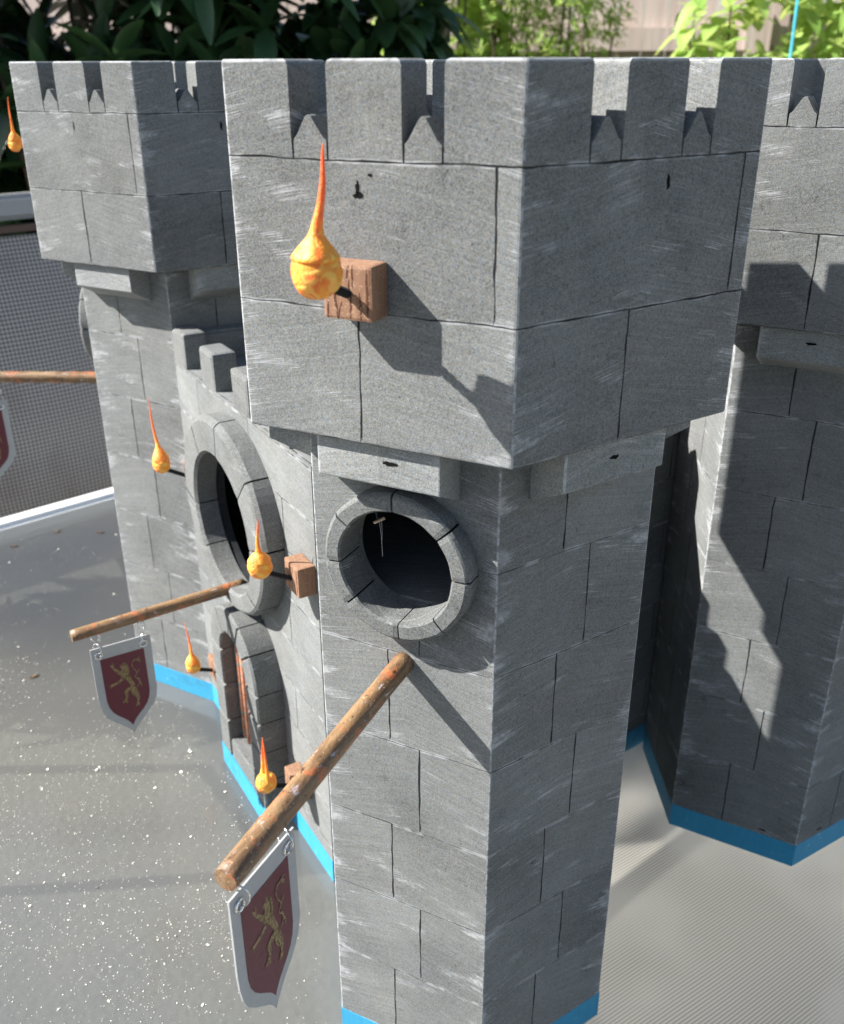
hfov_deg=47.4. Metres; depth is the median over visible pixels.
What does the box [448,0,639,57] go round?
feathery shrub
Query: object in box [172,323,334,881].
gate wall
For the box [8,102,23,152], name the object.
wall torch
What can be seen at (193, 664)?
wall torch
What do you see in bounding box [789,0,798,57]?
garden stake
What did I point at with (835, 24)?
green hedge plant
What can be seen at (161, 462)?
wall torch
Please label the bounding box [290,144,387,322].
wall torch
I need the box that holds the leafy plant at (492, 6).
[371,0,518,57]
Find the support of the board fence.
on the ground
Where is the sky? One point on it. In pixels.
(719, 6)
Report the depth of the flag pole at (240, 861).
0.55 m
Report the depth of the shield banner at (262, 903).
0.54 m
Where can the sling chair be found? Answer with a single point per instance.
(61, 453)
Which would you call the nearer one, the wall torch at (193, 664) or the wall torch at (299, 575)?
the wall torch at (299, 575)
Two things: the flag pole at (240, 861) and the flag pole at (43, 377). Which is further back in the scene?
the flag pole at (43, 377)
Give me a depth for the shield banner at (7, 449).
1.25 m
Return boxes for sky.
[288,0,825,56]
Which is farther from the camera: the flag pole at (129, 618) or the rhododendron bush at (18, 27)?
the rhododendron bush at (18, 27)
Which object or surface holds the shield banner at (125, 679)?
hanging from the flag pole at (129, 618)
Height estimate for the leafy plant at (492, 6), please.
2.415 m
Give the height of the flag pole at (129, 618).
0.018 m
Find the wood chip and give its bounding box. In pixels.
[373,515,384,555]
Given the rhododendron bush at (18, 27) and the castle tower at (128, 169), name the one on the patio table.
the castle tower at (128, 169)
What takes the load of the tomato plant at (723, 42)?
on the patio
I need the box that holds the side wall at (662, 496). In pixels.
[625,432,679,751]
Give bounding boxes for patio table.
[0,487,843,1023]
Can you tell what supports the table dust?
on the patio table
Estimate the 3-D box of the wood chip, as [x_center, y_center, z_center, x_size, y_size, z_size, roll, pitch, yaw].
[-0.027,0.010,0.617,0.008,0.042,0.005,-2,25,-3]
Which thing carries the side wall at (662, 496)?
on the patio table
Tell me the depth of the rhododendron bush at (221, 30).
2.23 m
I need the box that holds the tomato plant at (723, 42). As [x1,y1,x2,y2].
[654,0,833,58]
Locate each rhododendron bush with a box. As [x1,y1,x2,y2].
[0,0,74,176]
[0,0,483,236]
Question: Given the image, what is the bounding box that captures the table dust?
[0,534,313,1023]
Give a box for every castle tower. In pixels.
[9,61,242,700]
[221,57,771,1023]
[643,58,843,865]
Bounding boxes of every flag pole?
[0,371,96,382]
[70,579,244,641]
[214,652,413,890]
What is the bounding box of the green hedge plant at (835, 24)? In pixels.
[755,0,843,57]
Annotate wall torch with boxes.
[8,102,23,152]
[149,401,185,482]
[184,622,215,681]
[247,518,316,598]
[256,738,311,799]
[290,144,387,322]
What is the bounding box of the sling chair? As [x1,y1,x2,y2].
[0,192,112,517]
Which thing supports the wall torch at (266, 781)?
attached to the gate wall at (243, 472)
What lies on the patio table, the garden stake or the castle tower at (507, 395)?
the castle tower at (507, 395)
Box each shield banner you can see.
[0,388,14,477]
[90,621,156,732]
[222,827,299,1007]
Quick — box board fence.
[18,0,843,57]
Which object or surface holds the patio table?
on the patio
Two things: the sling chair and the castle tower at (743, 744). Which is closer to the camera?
the castle tower at (743, 744)

